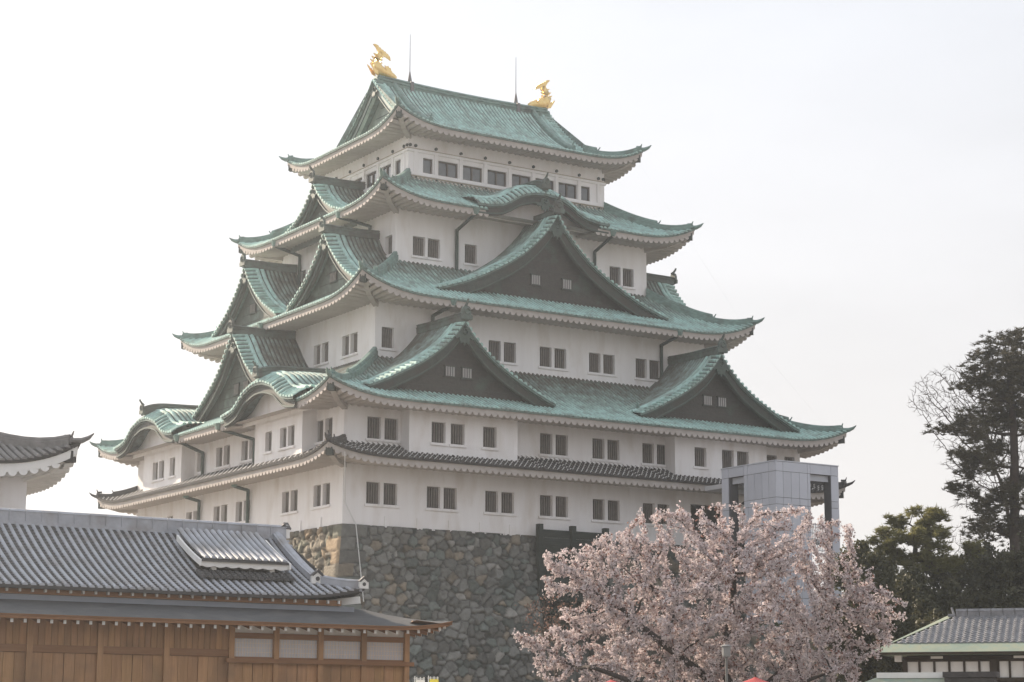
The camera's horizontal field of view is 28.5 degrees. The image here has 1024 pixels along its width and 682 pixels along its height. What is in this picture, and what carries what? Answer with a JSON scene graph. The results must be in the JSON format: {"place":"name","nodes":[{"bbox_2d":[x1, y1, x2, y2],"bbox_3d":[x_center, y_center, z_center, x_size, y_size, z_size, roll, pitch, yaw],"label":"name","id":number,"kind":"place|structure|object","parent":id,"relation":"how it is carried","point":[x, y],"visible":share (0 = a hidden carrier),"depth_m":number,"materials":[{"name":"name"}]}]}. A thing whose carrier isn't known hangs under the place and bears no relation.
{"place":"outdoors","nodes":[
{"label":"outdoors","id":0,"kind":"place"},
{"bbox_2d":[0,508,452,681],"bbox_3d":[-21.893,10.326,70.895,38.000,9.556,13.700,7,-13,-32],"label":"wooden palace","id":1,"kind":"structure","parent":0,"point":[88,597],"depth_m":72.56,"materials":[{"name":"tile"}]},
{"bbox_2d":[0,0,1023,596],"label":"sky","id":2,"kind":"structure","parent":0,"point":[852,171],"materials":[{"name":"white"}]},
{"bbox_2d":[514,594,575,677],"bbox_3d":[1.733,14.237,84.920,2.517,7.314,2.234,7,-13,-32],"label":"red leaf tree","id":3,"kind":"object","parent":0,"point":[547,618],"visible":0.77,"depth_m":85.45,"materials":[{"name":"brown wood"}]},
{"bbox_2d":[649,619,878,681],"bbox_3d":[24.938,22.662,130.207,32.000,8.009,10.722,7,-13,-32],"label":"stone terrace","id":4,"kind":"structure","parent":0,"point":[753,641],"depth_m":119.90,"materials":[{"name":"grey stone"}]},
{"bbox_2d":[688,460,841,623],"bbox_3d":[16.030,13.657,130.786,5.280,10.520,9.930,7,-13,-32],"label":"elevator tower","id":5,"kind":"structure","parent":4,"relation":"on","point":[772,485],"depth_m":127.45,"materials":[{"name":"metal"}]},
{"bbox_2d":[866,671,999,681],"bbox_3d":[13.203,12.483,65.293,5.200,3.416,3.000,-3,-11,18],"label":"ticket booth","id":6,"kind":"object","parent":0,"point":[987,676],"visible":1,"depth_m":65.16,"materials":[{"name":"white metal"}]},
{"bbox_2d":[896,524,974,591],"bbox_3d":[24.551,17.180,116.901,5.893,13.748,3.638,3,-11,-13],"label":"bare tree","id":7,"kind":"object","parent":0,"point":[952,540],"visible":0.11,"depth_m":118.01,"materials":[{"name":"plant"}]},
{"label":"ground","id":8,"kind":"structure","parent":0,"visible":0},
{"bbox_2d":[0,431,93,508],"bbox_3d":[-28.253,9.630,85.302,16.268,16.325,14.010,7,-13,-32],"label":"corner turret","id":9,"kind":"object","parent":8,"relation":"on","point":[30,465],"visible":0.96,"depth_m":84.70,"materials":[{"name":"paint"}]},
{"bbox_2d":[414,676,424,681],"bbox_3d":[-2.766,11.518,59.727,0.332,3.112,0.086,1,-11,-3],"label":"banner","id":10,"kind":"object","parent":8,"relation":"on","point":[420,679],"visible":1,"depth_m":60.00,"materials":[{"name":"white fabric"}]},
{"bbox_2d":[428,676,438,681],"bbox_3d":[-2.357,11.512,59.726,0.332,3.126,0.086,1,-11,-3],"label":"banner","id":11,"kind":"object","parent":8,"relation":"on","point":[434,680],"visible":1,"depth_m":59.99,"materials":[{"name":"yellow fabric"}]},
{"bbox_2d":[286,523,745,681],"bbox_3d":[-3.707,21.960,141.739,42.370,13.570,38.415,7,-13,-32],"label":"stone rampart","id":12,"kind":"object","parent":8,"relation":"on","point":[475,587],"visible":0.34,"depth_m":122.93,"materials":[{"name":"grey stone"}]},
{"bbox_2d":[89,34,855,601],"bbox_3d":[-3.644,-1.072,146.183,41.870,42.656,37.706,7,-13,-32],"label":"castle keep","id":13,"kind":"structure","parent":12,"relation":"on","point":[455,310],"depth_m":135.08,"materials":[{"name":"paint"}]},
{"bbox_2d":[150,463,157,482],"bbox_3d":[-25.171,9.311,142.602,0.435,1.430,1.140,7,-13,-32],"label":"window","id":14,"kind":"structure","parent":13,"relation":"in","point":[152,481],"depth_m":142.83,"materials":[{"name":"paint"}]},
{"bbox_2d":[156,461,163,481],"bbox_3d":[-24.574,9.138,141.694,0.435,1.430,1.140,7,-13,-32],"label":"window","id":15,"kind":"structure","parent":13,"relation":"in","point":[162,478],"depth_m":141.89,"materials":[{"name":"paint"}]},
{"bbox_2d":[167,458,174,478],"bbox_3d":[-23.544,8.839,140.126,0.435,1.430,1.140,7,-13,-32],"label":"window","id":16,"kind":"structure","parent":13,"relation":"in","point":[173,475],"depth_m":140.30,"materials":[{"name":"paint"}]},
{"bbox_2d":[214,448,221,469],"bbox_3d":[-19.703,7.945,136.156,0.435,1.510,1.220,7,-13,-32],"label":"window","id":17,"kind":"structure","parent":13,"relation":"in","point":[220,464],"depth_m":136.35,"materials":[{"name":"paint"}]},
{"bbox_2d":[217,507,219,520],"bbox_3d":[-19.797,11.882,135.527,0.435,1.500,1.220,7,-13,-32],"label":"window","id":18,"kind":"structure","parent":13,"relation":"in","point":[218,508],"depth_m":135.82,"materials":[{"name":"paint"}]},
{"bbox_2d":[224,505,226,521],"bbox_3d":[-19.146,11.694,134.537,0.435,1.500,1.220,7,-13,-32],"label":"window","id":19,"kind":"structure","parent":13,"relation":"in","point":[225,516],"depth_m":134.83,"materials":[{"name":"paint"}]},
{"bbox_2d":[221,446,229,468],"bbox_3d":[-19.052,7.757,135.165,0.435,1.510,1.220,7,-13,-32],"label":"window","id":20,"kind":"structure","parent":13,"relation":"in","point":[228,447],"depth_m":135.39,"materials":[{"name":"paint"}]},
{"bbox_2d":[238,502,241,522],"bbox_3d":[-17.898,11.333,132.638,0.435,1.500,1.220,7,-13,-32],"label":"window","id":21,"kind":"structure","parent":13,"relation":"in","point":[240,504],"depth_m":132.90,"materials":[{"name":"paint"}]},
{"bbox_2d":[239,441,247,463],"bbox_3d":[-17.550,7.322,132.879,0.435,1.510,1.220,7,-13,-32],"label":"window","id":22,"kind":"structure","parent":13,"relation":"in","point":[246,443],"depth_m":133.06,"materials":[{"name":"paint"}]},
{"bbox_2d":[263,432,271,454],"bbox_3d":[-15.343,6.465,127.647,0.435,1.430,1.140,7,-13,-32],"label":"window","id":23,"kind":"structure","parent":13,"relation":"in","point":[270,434],"depth_m":127.81,"materials":[{"name":"paint"}]},
{"bbox_2d":[277,428,286,450],"bbox_3d":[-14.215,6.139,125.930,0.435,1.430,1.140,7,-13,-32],"label":"window","id":24,"kind":"structure","parent":13,"relation":"in","point":[284,445],"depth_m":126.14,"materials":[{"name":"paint"}]},
{"bbox_2d":[279,492,288,515],"bbox_3d":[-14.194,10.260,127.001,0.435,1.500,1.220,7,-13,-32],"label":"window","id":25,"kind":"structure","parent":13,"relation":"in","point":[287,494],"depth_m":127.16,"materials":[{"name":"paint"}]},
{"bbox_2d":[285,426,294,448],"bbox_3d":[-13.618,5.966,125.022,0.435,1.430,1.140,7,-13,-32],"label":"window","id":26,"kind":"structure","parent":13,"relation":"in","point":[292,440],"depth_m":125.22,"materials":[{"name":"paint"}]},
{"bbox_2d":[288,490,297,514],"bbox_3d":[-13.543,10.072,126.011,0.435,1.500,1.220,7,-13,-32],"label":"window","id":27,"kind":"structure","parent":13,"relation":"in","point":[295,492],"depth_m":126.23,"materials":[{"name":"paint"}]},
{"bbox_2d":[311,346,319,367],"bbox_3d":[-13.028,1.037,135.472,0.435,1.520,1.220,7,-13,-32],"label":"window","id":28,"kind":"structure","parent":13,"relation":"in","point":[318,348],"depth_m":135.69,"materials":[{"name":"paint"}]},
{"bbox_2d":[311,485,320,509],"bbox_3d":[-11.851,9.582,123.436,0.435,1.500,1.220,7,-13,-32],"label":"window","id":29,"kind":"structure","parent":13,"relation":"in","point":[318,487],"depth_m":123.61,"materials":[{"name":"paint"}]},
{"bbox_2d":[315,421,322,444],"bbox_3d":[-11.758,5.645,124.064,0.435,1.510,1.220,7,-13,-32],"label":"window","id":30,"kind":"structure","parent":13,"relation":"in","point":[321,422],"depth_m":124.27,"materials":[{"name":"paint"}]},
{"bbox_2d":[320,343,328,365],"bbox_3d":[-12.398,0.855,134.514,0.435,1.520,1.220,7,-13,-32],"label":"window","id":31,"kind":"structure","parent":13,"relation":"in","point":[326,345],"depth_m":134.73,"materials":[{"name":"paint"}]},
{"bbox_2d":[320,483,330,507],"bbox_3d":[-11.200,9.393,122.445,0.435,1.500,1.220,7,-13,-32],"label":"window","id":32,"kind":"structure","parent":13,"relation":"in","point":[328,504],"depth_m":122.64,"materials":[{"name":"paint"}]},
{"bbox_2d":[322,418,332,441],"bbox_3d":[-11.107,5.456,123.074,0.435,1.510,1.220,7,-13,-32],"label":"window","id":33,"kind":"structure","parent":13,"relation":"in","point":[330,420],"depth_m":123.36,"materials":[{"name":"paint"}]},
{"bbox_2d":[339,336,348,359],"bbox_3d":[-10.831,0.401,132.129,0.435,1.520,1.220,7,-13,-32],"label":"window","id":34,"kind":"structure","parent":13,"relation":"in","point":[347,338],"depth_m":132.32,"materials":[{"name":"paint"}]},
{"bbox_2d":[348,333,357,356],"bbox_3d":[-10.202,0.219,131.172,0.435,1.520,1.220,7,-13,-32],"label":"window","id":35,"kind":"structure","parent":13,"relation":"in","point":[355,335],"depth_m":131.37,"materials":[{"name":"paint"}]},
{"bbox_2d":[367,171,375,187],"bbox_3d":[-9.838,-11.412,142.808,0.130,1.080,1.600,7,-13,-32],"label":"window","id":36,"kind":"structure","parent":13,"relation":"in","point":[371,178],"depth_m":143.09,"materials":[{"name":"grey glass"}]},
{"bbox_2d":[364,482,382,506],"bbox_3d":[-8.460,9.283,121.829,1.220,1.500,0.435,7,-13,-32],"label":"window","id":37,"kind":"structure","parent":13,"relation":"in","point":[371,487],"depth_m":121.96,"materials":[{"name":"paint"}]},
{"bbox_2d":[365,417,383,441],"bbox_3d":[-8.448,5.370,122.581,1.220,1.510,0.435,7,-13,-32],"label":"window","id":38,"kind":"structure","parent":13,"relation":"in","point":[372,422],"depth_m":122.70,"materials":[{"name":"paint"}]},
{"bbox_2d":[367,44,396,77],"bbox_3d":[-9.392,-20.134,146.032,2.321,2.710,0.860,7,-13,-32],"label":"golden fish statue","id":39,"kind":"object","parent":13,"relation":"on","point":[378,68],"visible":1,"depth_m":145.69,"materials":[{"name":"gold metal"}]},
{"bbox_2d":[382,164,390,176],"bbox_3d":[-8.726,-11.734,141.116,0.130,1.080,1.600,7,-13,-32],"label":"window","id":40,"kind":"structure","parent":13,"relation":"in","point":[388,168],"depth_m":141.06,"materials":[{"name":"grey glass"}]},
{"bbox_2d":[380,328,395,350],"bbox_3d":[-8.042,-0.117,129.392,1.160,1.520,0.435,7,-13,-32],"label":"window","id":41,"kind":"structure","parent":13,"relation":"in","point":[386,332],"depth_m":129.51,"materials":[{"name":"paint"}]},
{"bbox_2d":[386,237,391,257],"bbox_3d":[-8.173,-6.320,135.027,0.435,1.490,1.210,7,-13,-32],"label":"window","id":42,"kind":"structure","parent":13,"relation":"in","point":[390,238],"depth_m":135.23,"materials":[{"name":"paint"}]},
{"bbox_2d":[382,483,399,507],"bbox_3d":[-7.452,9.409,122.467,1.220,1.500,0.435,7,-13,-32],"label":"window","id":43,"kind":"structure","parent":13,"relation":"in","point":[389,489],"depth_m":122.58,"materials":[{"name":"paint"}]},
{"bbox_2d":[383,418,400,443],"bbox_3d":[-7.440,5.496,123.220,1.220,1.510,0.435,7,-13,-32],"label":"window","id":44,"kind":"structure","parent":13,"relation":"in","point":[390,424],"depth_m":123.36,"materials":[{"name":"paint"}]},
{"bbox_2d":[396,160,400,174],"bbox_3d":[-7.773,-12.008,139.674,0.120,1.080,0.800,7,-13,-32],"label":"window","id":45,"kind":"structure","parent":13,"relation":"in","point":[398,164],"depth_m":139.86,"materials":[{"name":"grey glass"}]},
{"bbox_2d":[411,237,426,258],"bbox_3d":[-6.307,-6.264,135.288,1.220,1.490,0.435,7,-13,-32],"label":"window","id":46,"kind":"structure","parent":13,"relation":"in","point":[417,242],"depth_m":135.39,"materials":[{"name":"paint"}]},
{"bbox_2d":[423,158,431,173],"bbox_3d":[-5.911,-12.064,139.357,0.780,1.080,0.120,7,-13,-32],"label":"window","id":47,"kind":"structure","parent":13,"relation":"in","point":[427,163],"depth_m":139.42,"materials":[{"name":"grey glass"}]},
{"bbox_2d":[425,487,442,510],"bbox_3d":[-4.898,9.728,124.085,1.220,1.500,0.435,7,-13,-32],"label":"window","id":48,"kind":"structure","parent":13,"relation":"in","point":[432,492],"depth_m":124.21,"materials":[{"name":"paint"}]},
{"bbox_2d":[427,239,441,261],"bbox_3d":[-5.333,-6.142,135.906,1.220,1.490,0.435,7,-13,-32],"label":"window","id":49,"kind":"structure","parent":13,"relation":"in","point":[432,244],"depth_m":136.02,"materials":[{"name":"paint"}]},
{"bbox_2d":[430,422,447,445],"bbox_3d":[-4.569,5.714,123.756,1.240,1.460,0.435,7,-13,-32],"label":"window","id":50,"kind":"structure","parent":13,"relation":"in","point":[437,428],"depth_m":123.91,"materials":[{"name":"paint"}]},
{"bbox_2d":[438,161,456,177],"bbox_3d":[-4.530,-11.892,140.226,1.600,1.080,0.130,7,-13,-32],"label":"window","id":51,"kind":"structure","parent":13,"relation":"in","point":[446,169],"depth_m":140.23,"materials":[{"name":"grey glass"}]},
{"bbox_2d":[443,488,458,512],"bbox_3d":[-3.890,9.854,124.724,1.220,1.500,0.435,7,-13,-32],"label":"window","id":52,"kind":"structure","parent":13,"relation":"in","point":[449,493],"depth_m":124.88,"materials":[{"name":"paint"}]},
{"bbox_2d":[449,424,466,447],"bbox_3d":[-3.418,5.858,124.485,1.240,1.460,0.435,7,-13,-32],"label":"window","id":53,"kind":"structure","parent":13,"relation":"in","point":[456,430],"depth_m":124.61,"materials":[{"name":"paint"}]},
{"bbox_2d":[463,245,478,266],"bbox_3d":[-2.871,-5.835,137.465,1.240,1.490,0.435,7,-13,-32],"label":"window","id":54,"kind":"structure","parent":13,"relation":"in","point":[469,250],"depth_m":137.59,"materials":[{"name":"paint"}]},
{"bbox_2d":[463,165,481,182],"bbox_3d":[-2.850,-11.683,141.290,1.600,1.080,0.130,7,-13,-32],"label":"window","id":55,"kind":"structure","parent":13,"relation":"in","point":[469,173],"depth_m":141.30,"materials":[{"name":"grey glass"}]},
{"bbox_2d":[481,427,498,450],"bbox_3d":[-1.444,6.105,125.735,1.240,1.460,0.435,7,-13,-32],"label":"window","id":56,"kind":"structure","parent":13,"relation":"in","point":[488,433],"depth_m":125.86,"materials":[{"name":"paint"}]},
{"bbox_2d":[483,491,499,514],"bbox_3d":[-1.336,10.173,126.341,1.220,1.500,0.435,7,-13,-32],"label":"window","id":57,"kind":"structure","parent":13,"relation":"in","point":[490,497],"depth_m":126.48,"materials":[{"name":"paint"}]},
{"bbox_2d":[489,341,502,363],"bbox_3d":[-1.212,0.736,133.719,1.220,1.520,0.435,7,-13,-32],"label":"window","id":58,"kind":"structure","parent":13,"relation":"in","point":[493,346],"depth_m":133.94,"materials":[{"name":"paint"}]},
{"bbox_2d":[488,170,505,186],"bbox_3d":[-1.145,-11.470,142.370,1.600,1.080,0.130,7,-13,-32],"label":"window","id":59,"kind":"structure","parent":13,"relation":"in","point":[494,177],"depth_m":142.41,"materials":[{"name":"grey glass"}]},
{"bbox_2d":[500,492,516,516],"bbox_3d":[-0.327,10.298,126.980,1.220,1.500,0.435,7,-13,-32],"label":"window","id":60,"kind":"structure","parent":13,"relation":"in","point":[506,498],"depth_m":127.13,"materials":[{"name":"paint"}]},
{"bbox_2d":[503,343,517,365],"bbox_3d":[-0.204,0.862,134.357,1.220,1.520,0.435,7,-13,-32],"label":"window","id":61,"kind":"structure","parent":13,"relation":"in","point":[508,347],"depth_m":134.50,"materials":[{"name":"paint"}]},
{"bbox_2d":[512,174,529,186],"bbox_3d":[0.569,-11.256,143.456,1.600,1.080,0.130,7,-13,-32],"label":"window","id":62,"kind":"structure","parent":13,"relation":"in","point":[516,179],"depth_m":143.42,"materials":[{"name":"grey glass"}]},
{"bbox_2d":[528,80,554,108],"bbox_3d":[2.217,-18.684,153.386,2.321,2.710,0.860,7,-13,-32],"label":"golden fish statue","id":63,"kind":"object","parent":13,"relation":"on","point":[542,101],"visible":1,"depth_m":153.28,"materials":[{"name":"gold metal"}]},
{"bbox_2d":[536,178,552,189],"bbox_3d":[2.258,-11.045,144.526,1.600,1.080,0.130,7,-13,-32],"label":"window","id":64,"kind":"structure","parent":13,"relation":"in","point":[551,182],"depth_m":144.92,"materials":[{"name":"grey glass"}]},
{"bbox_2d":[538,347,553,369],"bbox_3d":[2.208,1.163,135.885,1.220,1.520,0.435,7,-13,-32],"label":"window","id":65,"kind":"structure","parent":13,"relation":"in","point":[544,352],"depth_m":136.02,"materials":[{"name":"paint"}]},
{"bbox_2d":[538,495,554,518],"bbox_3d":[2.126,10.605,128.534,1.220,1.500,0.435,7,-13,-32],"label":"window","id":66,"kind":"structure","parent":13,"relation":"in","point":[544,500],"depth_m":128.66,"materials":[{"name":"paint"}]},
{"bbox_2d":[538,433,554,456],"bbox_3d":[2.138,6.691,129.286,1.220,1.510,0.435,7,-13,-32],"label":"window","id":67,"kind":"structure","parent":13,"relation":"in","point":[544,438],"depth_m":129.41,"materials":[{"name":"paint"}]},
{"bbox_2d":[554,349,568,371],"bbox_3d":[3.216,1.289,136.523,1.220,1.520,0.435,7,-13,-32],"label":"window","id":68,"kind":"structure","parent":13,"relation":"in","point":[559,354],"depth_m":136.65,"materials":[{"name":"paint"}]},
{"bbox_2d":[555,435,569,458],"bbox_3d":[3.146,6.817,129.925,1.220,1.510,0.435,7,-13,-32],"label":"window","id":69,"kind":"structure","parent":13,"relation":"in","point":[560,440],"depth_m":130.09,"materials":[{"name":"paint"}]},
{"bbox_2d":[555,497,570,519],"bbox_3d":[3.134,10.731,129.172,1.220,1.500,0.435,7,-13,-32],"label":"window","id":70,"kind":"structure","parent":13,"relation":"in","point":[560,501],"depth_m":129.33,"materials":[{"name":"paint"}]},
{"bbox_2d":[559,182,575,198],"bbox_3d":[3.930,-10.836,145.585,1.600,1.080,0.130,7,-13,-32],"label":"window","id":71,"kind":"structure","parent":13,"relation":"in","point":[567,190],"depth_m":145.64,"materials":[{"name":"grey glass"}]},
{"bbox_2d":[581,186,588,200],"bbox_3d":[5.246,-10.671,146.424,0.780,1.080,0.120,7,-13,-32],"label":"window","id":72,"kind":"structure","parent":13,"relation":"in","point":[584,190],"depth_m":146.46,"materials":[{"name":"grey glass"}]},
{"bbox_2d":[588,353,602,375],"bbox_3d":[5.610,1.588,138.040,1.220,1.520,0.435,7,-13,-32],"label":"window","id":73,"kind":"structure","parent":13,"relation":"in","point":[593,358],"depth_m":138.20,"materials":[{"name":"paint"}]},
{"bbox_2d":[591,499,606,522],"bbox_3d":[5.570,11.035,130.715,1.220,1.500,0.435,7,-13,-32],"label":"window","id":74,"kind":"structure","parent":13,"relation":"in","point":[597,504],"depth_m":130.87,"materials":[{"name":"paint"}]},
{"bbox_2d":[591,438,606,461],"bbox_3d":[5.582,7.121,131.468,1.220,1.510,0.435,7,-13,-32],"label":"window","id":75,"kind":"structure","parent":13,"relation":"in","point":[596,443],"depth_m":131.58,"materials":[{"name":"paint"}]},
{"bbox_2d":[603,355,616,376],"bbox_3d":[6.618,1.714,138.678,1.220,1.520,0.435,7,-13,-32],"label":"window","id":76,"kind":"structure","parent":13,"relation":"in","point":[607,360],"depth_m":138.77,"materials":[{"name":"paint"}]},
{"bbox_2d":[607,501,621,523],"bbox_3d":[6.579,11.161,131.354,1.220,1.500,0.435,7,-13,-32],"label":"window","id":77,"kind":"structure","parent":13,"relation":"in","point":[612,505],"depth_m":131.51,"materials":[{"name":"paint"}]},
{"bbox_2d":[607,440,621,462],"bbox_3d":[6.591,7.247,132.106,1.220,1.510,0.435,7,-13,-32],"label":"window","id":78,"kind":"structure","parent":13,"relation":"in","point":[611,445],"depth_m":132.25,"materials":[{"name":"paint"}]},
{"bbox_2d":[610,267,622,287],"bbox_3d":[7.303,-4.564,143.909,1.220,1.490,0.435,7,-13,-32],"label":"window","id":79,"kind":"structure","parent":13,"relation":"in","point":[613,271],"depth_m":144.09,"materials":[{"name":"paint"}]},
{"bbox_2d":[623,269,635,289],"bbox_3d":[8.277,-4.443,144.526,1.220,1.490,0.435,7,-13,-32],"label":"window","id":80,"kind":"structure","parent":13,"relation":"in","point":[627,280],"depth_m":144.65,"materials":[{"name":"paint"}]},
{"bbox_2d":[634,359,648,380],"bbox_3d":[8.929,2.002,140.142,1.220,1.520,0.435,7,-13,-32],"label":"window","id":81,"kind":"structure","parent":13,"relation":"in","point":[640,364],"depth_m":140.27,"materials":[{"name":"paint"}]},
{"bbox_2d":[642,503,655,525],"bbox_3d":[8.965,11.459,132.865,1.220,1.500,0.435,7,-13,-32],"label":"window","id":82,"kind":"structure","parent":13,"relation":"in","point":[647,508],"depth_m":133.03,"materials":[{"name":"paint"}]},
{"bbox_2d":[641,443,656,465],"bbox_3d":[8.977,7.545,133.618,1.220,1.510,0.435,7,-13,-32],"label":"window","id":83,"kind":"structure","parent":13,"relation":"in","point":[646,448],"depth_m":133.75,"materials":[{"name":"paint"}]},
{"bbox_2d":[649,361,657,381],"bbox_3d":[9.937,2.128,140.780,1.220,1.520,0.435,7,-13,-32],"label":"window","id":84,"kind":"structure","parent":13,"relation":"in","point":[653,364],"depth_m":140.92,"materials":[{"name":"paint"}]},
{"bbox_2d":[656,445,665,466],"bbox_3d":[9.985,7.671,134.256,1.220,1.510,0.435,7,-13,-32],"label":"window","id":85,"kind":"structure","parent":13,"relation":"in","point":[660,448],"depth_m":134.40,"materials":[{"name":"paint"}]},
{"bbox_2d":[658,504,671,526],"bbox_3d":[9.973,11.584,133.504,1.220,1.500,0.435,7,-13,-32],"label":"window","id":86,"kind":"structure","parent":13,"relation":"in","point":[662,507],"depth_m":133.65,"materials":[{"name":"paint"}]},
{"bbox_2d":[693,448,708,469],"bbox_3d":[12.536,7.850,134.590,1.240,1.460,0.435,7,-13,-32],"label":"window","id":87,"kind":"structure","parent":13,"relation":"in","point":[699,452],"depth_m":134.73,"materials":[{"name":"paint"}]},
{"bbox_2d":[691,505,721,543],"bbox_3d":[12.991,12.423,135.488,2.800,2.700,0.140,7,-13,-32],"label":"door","id":88,"kind":"structure","parent":13,"relation":"in","point":[711,513],"depth_m":135.49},
{"bbox_2d":[721,450,730,470],"bbox_3d":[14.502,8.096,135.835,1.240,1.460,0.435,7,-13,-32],"label":"window","id":89,"kind":"structure","parent":13,"relation":"in","point":[726,455],"depth_m":136.02,"materials":[{"name":"paint"}]},
{"bbox_2d":[737,452,745,465],"bbox_3d":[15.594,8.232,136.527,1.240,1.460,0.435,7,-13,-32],"label":"window","id":90,"kind":"structure","parent":13,"relation":"in","point":[741,456],"depth_m":136.75,"materials":[{"name":"paint"}]},
{"bbox_2d":[767,455,773,460],"bbox_3d":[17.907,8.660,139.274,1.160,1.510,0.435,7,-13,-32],"label":"window","id":91,"kind":"structure","parent":13,"relation":"in","point":[768,457],"depth_m":139.53,"materials":[{"name":"paint"}]},
{"bbox_2d":[536,524,609,616],"bbox_3d":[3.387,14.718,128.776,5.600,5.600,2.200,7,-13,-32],"label":"gate","id":92,"kind":"structure","parent":12,"relation":"attached to","point":[557,540],"depth_m":127.60,"materials":[{"name":"black wood"}]},
{"bbox_2d":[512,500,906,681],"bbox_3d":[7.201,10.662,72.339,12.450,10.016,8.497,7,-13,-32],"label":"cherry tree","id":93,"kind":"object","parent":8,"relation":"on","point":[675,620],"visible":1,"depth_m":71.95,"materials":[{"name":"pink plant"}]},
{"bbox_2d":[721,644,731,681],"bbox_3d":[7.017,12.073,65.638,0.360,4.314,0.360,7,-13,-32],"label":"street lamp","id":94,"kind":"object","parent":8,"relation":"on","point":[726,651],"visible":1,"depth_m":65.88,"materials":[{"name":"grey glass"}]},
{"bbox_2d":[744,674,766,681],"bbox_3d":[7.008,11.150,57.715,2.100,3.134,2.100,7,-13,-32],"label":"red parasol","id":95,"kind":"object","parent":8,"relation":"on","point":[755,679],"visible":1,"depth_m":57.79,"materials":[{"name":"fabric"}]},
{"bbox_2d":[811,539,919,681],"bbox_3d":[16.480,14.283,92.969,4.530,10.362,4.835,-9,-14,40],"label":"evergreen tree","id":96,"kind":"object","parent":8,"relation":"on","point":[867,559],"visible":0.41,"depth_m":92.52,"materials":[{"name":"green plant"}]},
{"bbox_2d":[882,562,962,672],"bbox_3d":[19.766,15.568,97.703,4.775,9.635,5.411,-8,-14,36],"label":"evergreen tree","id":97,"kind":"object","parent":8,"relation":"on","point":[928,609],"visible":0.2,"depth_m":97.86,"materials":[{"name":"green plant"}]},
{"bbox_2d":[863,502,987,574],"bbox_3d":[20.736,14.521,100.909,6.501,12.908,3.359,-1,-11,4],"label":"young pine","id":98,"kind":"object","parent":8,"relation":"on","point":[922,532],"visible":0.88,"depth_m":101.45,"materials":[{"name":"green plant"}]},
{"bbox_2d":[870,607,1023,681],"bbox_3d":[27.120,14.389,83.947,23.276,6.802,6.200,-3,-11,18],"label":"gatehouse","id":99,"kind":"object","parent":8,"relation":"on","point":[973,640],"visible":0.99,"depth_m":84.89,"materials":[{"name":"white tile"}]},
{"bbox_2d":[907,334,1023,540],"bbox_3d":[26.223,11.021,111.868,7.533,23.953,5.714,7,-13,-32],"label":"bare tree","id":100,"kind":"object","parent":8,"relation":"on","point":[986,474],"visible":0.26,"depth_m":113.08,"materials":[{"name":"plant"}]},
{"bbox_2d":[920,327,1023,553],"bbox_3d":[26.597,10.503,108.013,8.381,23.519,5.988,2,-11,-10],"label":"tall pine","id":101,"kind":"object","parent":8,"relation":"on","point":[1009,367],"visible":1,"depth_m":108.55,"materials":[{"name":"green plant"}]},
{"bbox_2d":[921,531,1023,608],"bbox_3d":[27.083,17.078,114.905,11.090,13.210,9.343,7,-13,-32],"label":"evergreen tree","id":102,"kind":"object","parent":8,"relation":"on","point":[969,582],"visible":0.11,"depth_m":115.11,"materials":[{"name":"green plant"}]},
{"bbox_2d":[955,529,1023,614],"bbox_3d":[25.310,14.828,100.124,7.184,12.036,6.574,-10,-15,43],"label":"evergreen tree","id":103,"kind":"object","parent":8,"relation":"on","point":[1006,576],"visible":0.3,"depth_m":100.52,"materials":[{"name":"green plant"}]}
]}

